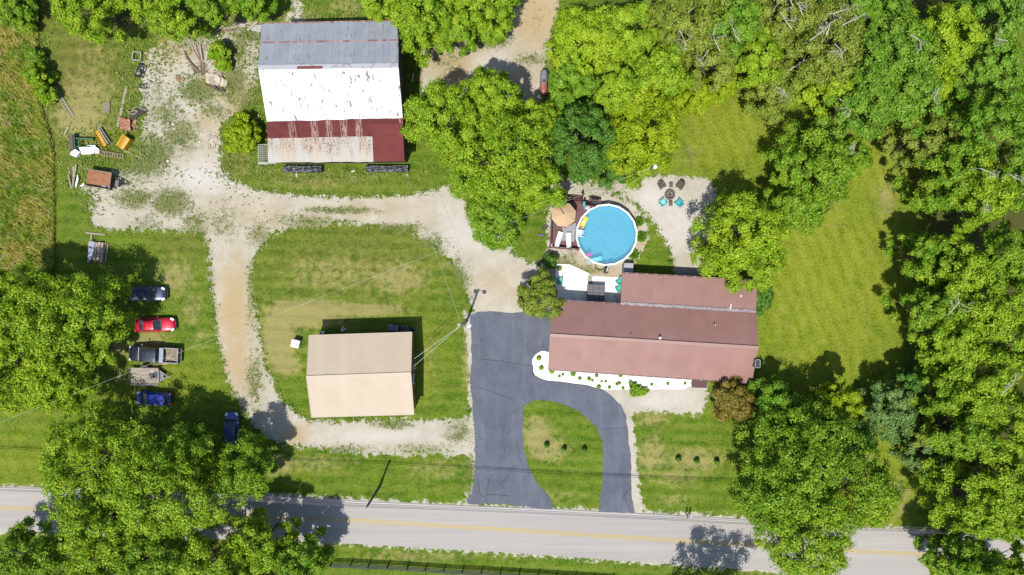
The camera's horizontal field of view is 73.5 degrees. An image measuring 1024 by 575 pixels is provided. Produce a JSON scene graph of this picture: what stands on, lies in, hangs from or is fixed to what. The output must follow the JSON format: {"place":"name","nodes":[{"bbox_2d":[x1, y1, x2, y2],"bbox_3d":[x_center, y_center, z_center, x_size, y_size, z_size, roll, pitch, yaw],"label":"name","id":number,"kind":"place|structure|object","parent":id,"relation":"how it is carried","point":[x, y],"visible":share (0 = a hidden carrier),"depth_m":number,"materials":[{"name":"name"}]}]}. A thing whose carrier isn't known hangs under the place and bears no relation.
{"place":"outdoors","nodes":[
{"label":"outdoors","id":0,"kind":"place"},
{"bbox_2d":[0,0,55,288],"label":"tall grass","id":1,"kind":"structure","parent":0,"point":[18,53],"depth_m":81.29,"materials":[{"name":"plant"}]},
{"bbox_2d":[81,17,555,456],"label":"gravel driveway","id":2,"kind":"structure","parent":0,"point":[487,274],"depth_m":81.78,"materials":[{"name":"gravel"}]},
{"bbox_2d":[258,20,407,163],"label":"barn","id":3,"kind":"structure","parent":0,"point":[337,88],"depth_m":74.58,"materials":[{"name":"metal"}]},
{"bbox_2d":[306,332,416,417],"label":"garage","id":4,"kind":"structure","parent":0,"point":[360,374],"depth_m":78.13,"materials":[{"name":"beige metal"}]},
{"bbox_2d":[418,0,557,100],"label":"dirt track","id":5,"kind":"structure","parent":0,"point":[529,41],"depth_m":81.17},
{"bbox_2d":[0,0,1023,574],"bbox_3d":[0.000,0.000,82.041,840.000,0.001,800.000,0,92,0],"label":"ground","id":6,"kind":"structure","parent":0,"point":[824,318],"depth_m":82.11,"materials":[{"name":"plant"}]},
{"bbox_2d":[0,0,38,32],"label":"bush","id":7,"kind":"object","parent":6,"relation":"on","point":[20,16],"visible":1,"depth_m":78.47,"materials":[{"name":"green plant"}]},
{"bbox_2d":[0,334,48,416],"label":"tree","id":8,"kind":"object","parent":6,"relation":"on","point":[7,355],"visible":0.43,"depth_m":75.23,"materials":[{"name":"green plant"}]},
{"bbox_2d":[0,262,66,349],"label":"tree","id":9,"kind":"object","parent":6,"relation":"on","point":[10,286],"visible":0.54,"depth_m":72.96,"materials":[{"name":"green plant"}]},
{"bbox_2d":[0,514,70,574],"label":"tree","id":10,"kind":"object","parent":6,"relation":"on","point":[37,558],"visible":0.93,"depth_m":76.63,"materials":[{"name":"green plant"}]},
{"bbox_2d":[7,333,100,413],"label":"tree","id":11,"kind":"object","parent":6,"relation":"on","point":[32,396],"visible":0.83,"depth_m":74.45,"materials":[{"name":"green plant"}]},
{"bbox_2d":[5,270,136,368],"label":"tree","id":12,"kind":"object","parent":6,"relation":"on","point":[78,316],"visible":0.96,"depth_m":73.28,"materials":[{"name":"green plant"}]},
{"bbox_2d":[49,0,125,45],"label":"tree","id":13,"kind":"object","parent":6,"relation":"on","point":[75,22],"visible":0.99,"depth_m":74.39,"materials":[{"name":"green plant"}]},
{"bbox_2d":[61,332,117,375],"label":"tree","id":14,"kind":"object","parent":6,"relation":"on","point":[89,353],"visible":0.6,"depth_m":76.53,"materials":[{"name":"green plant"}]},
{"bbox_2d":[37,399,163,533],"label":"tree","id":15,"kind":"object","parent":6,"relation":"on","point":[59,476],"visible":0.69,"depth_m":73.75,"materials":[{"name":"green plant"}]},
{"bbox_2d":[54,473,152,570],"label":"tree","id":16,"kind":"object","parent":6,"relation":"on","point":[73,537],"visible":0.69,"depth_m":72.48,"materials":[{"name":"green plant"}]},
{"bbox_2d":[120,365,170,386],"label":"utility trailer","id":17,"kind":"object","parent":6,"relation":"on","point":[144,376],"visible":0.99,"depth_m":81.80,"materials":[{"name":"brown wood"}]},
{"bbox_2d":[107,517,201,574],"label":"tree","id":18,"kind":"object","parent":6,"relation":"on","point":[158,564],"visible":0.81,"depth_m":74.23,"materials":[{"name":"green plant"}]},
{"bbox_2d":[129,344,181,364],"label":"pickup truck","id":19,"kind":"object","parent":6,"relation":"on","point":[140,352],"visible":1,"depth_m":81.16,"materials":[{"name":"black paint"}]},
{"bbox_2d":[140,0,207,43],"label":"tree","id":20,"kind":"object","parent":6,"relation":"on","point":[171,18],"visible":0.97,"depth_m":75.01,"materials":[{"name":"green plant"}]},
{"bbox_2d":[101,418,252,546],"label":"tree","id":21,"kind":"object","parent":6,"relation":"on","point":[169,510],"visible":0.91,"depth_m":72.70,"materials":[{"name":"green plant"}]},
{"bbox_2d":[140,420,223,491],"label":"tree","id":22,"kind":"object","parent":6,"relation":"on","point":[176,439],"visible":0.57,"depth_m":75.23,"materials":[{"name":"green plant"}]},
{"bbox_2d":[182,0,228,27],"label":"tree","id":23,"kind":"object","parent":6,"relation":"on","point":[205,10],"visible":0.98,"depth_m":74.65,"materials":[{"name":"green plant"}]},
{"bbox_2d":[175,513,260,574],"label":"tree","id":24,"kind":"object","parent":6,"relation":"on","point":[189,562],"visible":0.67,"depth_m":75.02,"materials":[{"name":"green plant"}]},
{"bbox_2d":[222,110,261,154],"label":"bush","id":25,"kind":"object","parent":6,"relation":"on","point":[242,136],"visible":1,"depth_m":79.15,"materials":[{"name":"green plant"}]},
{"bbox_2d":[214,426,279,501],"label":"tree","id":26,"kind":"object","parent":6,"relation":"on","point":[244,480],"visible":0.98,"depth_m":76.02,"materials":[{"name":"green plant"}]},
{"bbox_2d":[224,0,278,22],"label":"tree","id":27,"kind":"object","parent":6,"relation":"on","point":[249,9],"visible":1,"depth_m":76.73,"materials":[{"name":"green plant"}]},
{"bbox_2d":[224,506,302,574],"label":"tree","id":28,"kind":"object","parent":6,"relation":"on","point":[263,559],"visible":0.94,"depth_m":75.33,"materials":[{"name":"green plant"}]},
{"bbox_2d":[3,549,556,574],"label":"board fence","id":29,"kind":"object","parent":6,"relation":"on","point":[408,568],"visible":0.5,"depth_m":82.45,"materials":[{"name":"black paint"}]},
{"bbox_2d":[272,525,336,574],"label":"tree","id":30,"kind":"object","parent":6,"relation":"on","point":[308,554],"visible":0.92,"depth_m":75.91,"materials":[{"name":"green plant"}]},
{"bbox_2d":[12,0,680,453],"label":"weeds","id":31,"kind":"object","parent":6,"relation":"on","point":[248,108],"visible":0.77,"depth_m":81.35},
{"bbox_2d":[388,0,464,68],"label":"tree","id":32,"kind":"object","parent":6,"relation":"on","point":[408,28],"visible":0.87,"depth_m":72.33,"materials":[{"name":"green plant"}]},
{"bbox_2d":[398,76,496,169],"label":"tree","id":33,"kind":"object","parent":6,"relation":"on","point":[465,109],"visible":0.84,"depth_m":71.73,"materials":[{"name":"green plant"}]},
{"bbox_2d":[429,12,478,57],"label":"tree","id":34,"kind":"object","parent":6,"relation":"on","point":[468,34],"visible":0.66,"depth_m":74.64,"materials":[{"name":"green plant"}]},
{"bbox_2d":[448,0,522,47],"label":"tree","id":35,"kind":"object","parent":6,"relation":"on","point":[481,16],"visible":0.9,"depth_m":73.44,"materials":[{"name":"green plant"}]},
{"bbox_2d":[464,183,526,252],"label":"tree","id":36,"kind":"object","parent":6,"relation":"on","point":[486,224],"visible":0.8,"depth_m":73.42,"materials":[{"name":"green plant"}]},
{"bbox_2d":[467,66,527,135],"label":"tree","id":37,"kind":"object","parent":6,"relation":"on","point":[496,89],"visible":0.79,"depth_m":71.92,"materials":[{"name":"green plant"}]},
{"bbox_2d":[443,103,555,212],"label":"tree","id":38,"kind":"object","parent":6,"relation":"on","point":[507,168],"visible":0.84,"depth_m":70.89,"materials":[{"name":"green plant"}]},
{"bbox_2d":[508,97,563,152],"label":"tree","id":39,"kind":"object","parent":6,"relation":"on","point":[549,121],"visible":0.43,"depth_m":73.81,"materials":[{"name":"green plant"}]},
{"bbox_2d":[509,159,567,214],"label":"tree","id":40,"kind":"object","parent":6,"relation":"on","point":[540,181],"visible":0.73,"depth_m":73.06,"materials":[{"name":"green plant"}]},
{"bbox_2d":[516,265,566,321],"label":"tree","id":41,"kind":"object","parent":6,"relation":"on","point":[544,289],"visible":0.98,"depth_m":77.53,"materials":[{"name":"green plant"}]},
{"bbox_2d":[547,56,603,116],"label":"tree","id":42,"kind":"object","parent":6,"relation":"on","point":[576,89],"visible":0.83,"depth_m":73.88,"materials":[{"name":"green plant"}]},
{"bbox_2d":[546,98,620,186],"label":"tree","id":43,"kind":"object","parent":6,"relation":"on","point":[577,116],"visible":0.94,"depth_m":73.46,"materials":[{"name":"green plant"}]},
{"bbox_2d":[542,1,634,83],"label":"tree","id":44,"kind":"object","parent":6,"relation":"on","point":[574,32],"visible":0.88,"depth_m":71.23,"materials":[{"name":"green plant"}]},
{"bbox_2d":[532,351,690,389],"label":"white gravel bed","id":45,"kind":"object","parent":6,"relation":"on","point":[611,379],"visible":0.66,"depth_m":82.36,"materials":[{"name":"gravel"}]},
{"bbox_2d":[592,61,645,122],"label":"tree","id":46,"kind":"object","parent":6,"relation":"on","point":[622,85],"visible":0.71,"depth_m":71.96,"materials":[{"name":"green plant"}]},
{"bbox_2d":[578,1,660,69],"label":"tree","id":47,"kind":"object","parent":6,"relation":"on","point":[622,16],"visible":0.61,"depth_m":71.03,"materials":[{"name":"green plant"}]},
{"bbox_2d":[598,77,682,190],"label":"tree","id":48,"kind":"object","parent":6,"relation":"on","point":[633,131],"visible":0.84,"depth_m":71.68,"materials":[{"name":"green plant"}]},
{"bbox_2d":[610,39,696,127],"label":"tree","id":49,"kind":"object","parent":6,"relation":"on","point":[670,74],"visible":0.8,"depth_m":70.82,"materials":[{"name":"green plant"}]},
{"bbox_2d":[605,383,708,512],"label":"gravel pad","id":50,"kind":"object","parent":6,"relation":"on","point":[690,399],"visible":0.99,"depth_m":82.48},
{"bbox_2d":[636,0,734,71],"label":"tree","id":51,"kind":"object","parent":6,"relation":"on","point":[672,11],"visible":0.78,"depth_m":71.89,"materials":[{"name":"green plant"}]},
{"bbox_2d":[675,77,715,116],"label":"bush","id":52,"kind":"object","parent":6,"relation":"on","point":[700,102],"visible":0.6,"depth_m":77.33,"materials":[{"name":"green plant"}]},
{"bbox_2d":[680,18,740,96],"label":"tree","id":53,"kind":"object","parent":6,"relation":"on","point":[724,75],"visible":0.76,"depth_m":72.49,"materials":[{"name":"green plant"}]},
{"bbox_2d":[699,0,763,71],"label":"tree","id":54,"kind":"object","parent":6,"relation":"on","point":[748,10],"visible":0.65,"depth_m":71.22,"materials":[{"name":"green plant"}]},
{"bbox_2d":[710,374,758,422],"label":"tree","id":55,"kind":"object","parent":6,"relation":"on","point":[735,397],"visible":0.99,"depth_m":78.07,"materials":[{"name":"orange plant"}]},
{"bbox_2d":[687,187,792,281],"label":"tree","id":56,"kind":"object","parent":6,"relation":"on","point":[741,256],"visible":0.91,"depth_m":73.05,"materials":[{"name":"green plant"}]},
{"bbox_2d":[720,230,787,293],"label":"tree","id":57,"kind":"object","parent":6,"relation":"on","point":[757,271],"visible":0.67,"depth_m":74.44,"materials":[{"name":"green plant"}]},
{"bbox_2d":[732,23,783,89],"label":"tree","id":58,"kind":"object","parent":6,"relation":"on","point":[752,62],"visible":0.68,"depth_m":71.85,"materials":[{"name":"green plant"}]},
{"bbox_2d":[728,456,817,535],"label":"tree","id":59,"kind":"object","parent":6,"relation":"on","point":[760,521],"visible":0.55,"depth_m":74.00,"materials":[{"name":"green plant"}]},
{"bbox_2d":[741,49,806,127],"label":"tree","id":60,"kind":"object","parent":6,"relation":"on","point":[767,93],"visible":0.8,"depth_m":74.27,"materials":[{"name":"green plant"}]},
{"bbox_2d":[747,373,806,423],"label":"tree","id":61,"kind":"object","parent":6,"relation":"on","point":[779,392],"visible":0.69,"depth_m":77.14,"materials":[{"name":"green plant"}]},
{"bbox_2d":[745,0,826,60],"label":"tree","id":62,"kind":"object","parent":6,"relation":"on","point":[799,22],"visible":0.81,"depth_m":71.40,"materials":[{"name":"green plant"}]},
{"bbox_2d":[753,404,830,469],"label":"tree","id":63,"kind":"object","parent":6,"relation":"on","point":[799,445],"visible":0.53,"depth_m":74.77,"materials":[{"name":"green plant"}]},
{"bbox_2d":[763,179,829,235],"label":"tree","id":64,"kind":"object","parent":6,"relation":"on","point":[795,205],"visible":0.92,"depth_m":74.07,"materials":[{"name":"green plant"}]},
{"bbox_2d":[750,476,856,574],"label":"tree","id":65,"kind":"object","parent":6,"relation":"on","point":[825,545],"visible":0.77,"depth_m":72.28,"materials":[{"name":"green plant"}]},
{"bbox_2d":[758,118,855,210],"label":"tree","id":66,"kind":"object","parent":6,"relation":"on","point":[840,163],"visible":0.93,"depth_m":72.92,"materials":[{"name":"green plant"}]},
{"bbox_2d":[762,0,867,91],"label":"tree","id":67,"kind":"object","parent":6,"relation":"on","point":[846,33],"visible":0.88,"depth_m":70.83,"materials":[{"name":"green plant"}]},
{"bbox_2d":[731,394,908,534],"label":"tree","id":68,"kind":"object","parent":6,"relation":"on","point":[818,471],"visible":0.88,"depth_m":72.32,"materials":[{"name":"green plant"}]},
{"bbox_2d":[789,61,857,117],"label":"tree","id":69,"kind":"object","parent":6,"relation":"on","point":[813,92],"visible":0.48,"depth_m":74.94,"materials":[{"name":"green plant"}]},
{"bbox_2d":[806,133,874,181],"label":"tree","id":70,"kind":"object","parent":6,"relation":"on","point":[862,158],"visible":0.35,"depth_m":74.41,"materials":[{"name":"green plant"}]},
{"bbox_2d":[816,376,865,419],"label":"tree","id":71,"kind":"object","parent":6,"relation":"on","point":[839,397],"visible":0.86,"depth_m":75.57,"materials":[{"name":"green plant"}]},
{"bbox_2d":[808,63,902,156],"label":"tree","id":72,"kind":"object","parent":6,"relation":"on","point":[877,91],"visible":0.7,"depth_m":72.19,"materials":[{"name":"green plant"}]},
{"bbox_2d":[822,456,903,529],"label":"tree","id":73,"kind":"object","parent":6,"relation":"on","point":[877,514],"visible":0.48,"depth_m":73.53,"materials":[{"name":"green plant"}]},
{"bbox_2d":[856,376,918,445],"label":"tree","id":74,"kind":"object","parent":6,"relation":"on","point":[894,413],"visible":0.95,"depth_m":77.06,"materials":[{"name":"green plant"}]},
{"bbox_2d":[842,0,946,105],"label":"tree","id":75,"kind":"object","parent":6,"relation":"on","point":[920,56],"visible":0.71,"depth_m":70.90,"materials":[{"name":"green plant"}]},
{"bbox_2d":[886,366,926,394],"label":"tree","id":76,"kind":"object","parent":6,"relation":"on","point":[909,378],"visible":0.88,"depth_m":77.31,"materials":[{"name":"green plant"}]},
{"bbox_2d":[867,65,949,140],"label":"tree","id":77,"kind":"object","parent":6,"relation":"on","point":[906,111],"visible":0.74,"depth_m":72.22,"materials":[{"name":"green plant"}]},
{"bbox_2d":[885,231,957,286],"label":"tree","id":78,"kind":"object","parent":6,"relation":"on","point":[947,258],"visible":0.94,"depth_m":74.01,"materials":[{"name":"green plant"}]},
{"bbox_2d":[880,112,965,175],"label":"tree","id":79,"kind":"object","parent":6,"relation":"on","point":[935,144],"visible":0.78,"depth_m":74.10,"materials":[{"name":"green plant"}]},
{"bbox_2d":[889,432,958,477],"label":"tree","id":80,"kind":"object","parent":6,"relation":"on","point":[911,459],"visible":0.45,"depth_m":79.18,"materials":[{"name":"green plant"}]},
{"bbox_2d":[878,284,983,334],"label":"tree","id":81,"kind":"object","parent":6,"relation":"on","point":[928,318],"visible":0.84,"depth_m":73.37,"materials":[{"name":"green plant"}]},
{"bbox_2d":[899,364,963,416],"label":"tree","id":82,"kind":"object","parent":6,"relation":"on","point":[944,403],"visible":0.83,"depth_m":75.08,"materials":[{"name":"green plant"}]},
{"bbox_2d":[887,1,987,72],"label":"tree","id":83,"kind":"object","parent":6,"relation":"on","point":[945,28],"visible":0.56,"depth_m":70.65,"materials":[{"name":"green plant"}]},
{"bbox_2d":[888,311,995,365],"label":"tree","id":84,"kind":"object","parent":6,"relation":"on","point":[962,348],"visible":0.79,"depth_m":72.59,"materials":[{"name":"green plant"}]},
{"bbox_2d":[891,128,1000,215],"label":"tree","id":85,"kind":"object","parent":6,"relation":"on","point":[950,158],"visible":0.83,"depth_m":72.84,"materials":[{"name":"green plant"}]},
{"bbox_2d":[900,230,998,310],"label":"tree","id":86,"kind":"object","parent":6,"relation":"on","point":[982,272],"visible":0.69,"depth_m":71.39,"materials":[{"name":"green plant"}]},
{"bbox_2d":[904,455,1010,541],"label":"tree","id":87,"kind":"object","parent":6,"relation":"on","point":[979,517],"visible":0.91,"depth_m":75.11,"materials":[{"name":"green plant"}]},
{"bbox_2d":[918,407,1003,461],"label":"tree","id":88,"kind":"object","parent":6,"relation":"on","point":[937,441],"visible":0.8,"depth_m":73.15,"materials":[{"name":"green plant"}]},
{"bbox_2d":[913,524,1011,574],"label":"tree","id":89,"kind":"object","parent":6,"relation":"on","point":[970,555],"visible":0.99,"depth_m":74.44,"materials":[{"name":"green plant"}]},
{"bbox_2d":[918,335,1021,429],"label":"tree","id":90,"kind":"object","parent":6,"relation":"on","point":[997,389],"visible":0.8,"depth_m":72.16,"materials":[{"name":"green plant"}]},
{"bbox_2d":[916,152,1023,233],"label":"tree","id":91,"kind":"object","parent":6,"relation":"on","point":[1000,194],"visible":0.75,"depth_m":71.44,"materials":[{"name":"green plant"}]},
{"bbox_2d":[930,269,1023,343],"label":"tree","id":92,"kind":"object","parent":6,"relation":"on","point":[1001,303],"visible":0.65,"depth_m":70.84,"materials":[{"name":"green plant"}]},
{"bbox_2d":[933,84,1023,174],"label":"tree","id":93,"kind":"object","parent":6,"relation":"on","point":[981,117],"visible":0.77,"depth_m":71.65,"materials":[{"name":"green plant"}]},
{"bbox_2d":[933,0,1023,67],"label":"tree","id":94,"kind":"object","parent":6,"relation":"on","point":[1011,14],"visible":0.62,"depth_m":70.44,"materials":[{"name":"green plant"}]},
{"bbox_2d":[935,416,1023,510],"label":"tree","id":95,"kind":"object","parent":6,"relation":"on","point":[1010,458],"visible":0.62,"depth_m":72.28,"materials":[{"name":"green plant"}]},
{"bbox_2d":[942,27,1023,111],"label":"tree","id":96,"kind":"object","parent":6,"relation":"on","point":[985,72],"visible":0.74,"depth_m":71.68,"materials":[{"name":"green plant"}]},
{"bbox_2d":[950,218,1023,282],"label":"tree","id":97,"kind":"object","parent":6,"relation":"on","point":[1013,246],"visible":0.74,"depth_m":71.54,"materials":[{"name":"green plant"}]},
{"bbox_2d":[960,372,1023,445],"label":"tree","id":98,"kind":"object","parent":6,"relation":"on","point":[1014,402],"visible":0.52,"depth_m":72.52,"materials":[{"name":"green plant"}]},
{"bbox_2d":[975,312,1023,381],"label":"tree","id":99,"kind":"object","parent":6,"relation":"on","point":[1016,355],"visible":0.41,"depth_m":72.35,"materials":[{"name":"green plant"}]},
{"bbox_2d":[978,471,1023,544],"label":"tree","id":100,"kind":"object","parent":6,"relation":"on","point":[1006,533],"visible":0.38,"depth_m":73.37,"materials":[{"name":"green plant"}]},
{"bbox_2d":[0,487,1023,574],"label":"road","id":101,"kind":"structure","parent":0,"point":[725,556],"depth_m":82.96,"materials":[{"name":"asphalt"}]},
{"bbox_2d":[0,508,952,557],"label":"road marking","id":102,"kind":"object","parent":101,"relation":"on","point":[514,531],"visible":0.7,"depth_m":82.95,"materials":[{"name":"yellow paint"}]},
{"bbox_2d":[0,506,1023,559],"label":"road marking","id":103,"kind":"object","parent":101,"relation":"on","point":[508,528],"visible":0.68,"depth_m":82.94,"materials":[{"name":"yellow paint"}]},
{"bbox_2d":[466,308,634,512],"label":"asphalt driveway","id":104,"kind":"structure","parent":0,"point":[507,385],"depth_m":82.49,"materials":[{"name":"asphalt"}]},
{"bbox_2d":[555,264,620,303],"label":"patio","id":105,"kind":"structure","parent":0,"point":[573,285],"depth_m":81.93,"materials":[{"name":"concrete"}]},
{"bbox_2d":[545,198,649,276],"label":"sandy ground","id":106,"kind":"structure","parent":0,"point":[575,258],"depth_m":81.90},
{"bbox_2d":[549,192,594,250],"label":"pool deck","id":107,"kind":"structure","parent":106,"relation":"on","point":[576,203],"depth_m":80.65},
{"bbox_2d":[576,204,637,265],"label":"above ground pool","id":108,"kind":"structure","parent":106,"relation":"on","point":[610,233],"depth_m":81.78,"materials":[{"name":"blue liquid"}]},
{"bbox_2d":[550,175,718,274],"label":"gravel fire pit path","id":109,"kind":"structure","parent":0,"point":[673,222],"depth_m":81.71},
{"bbox_2d":[548,272,760,383],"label":"house","id":110,"kind":"structure","parent":0,"point":[674,326],"depth_m":78.84,"materials":[{"name":"red metal"}]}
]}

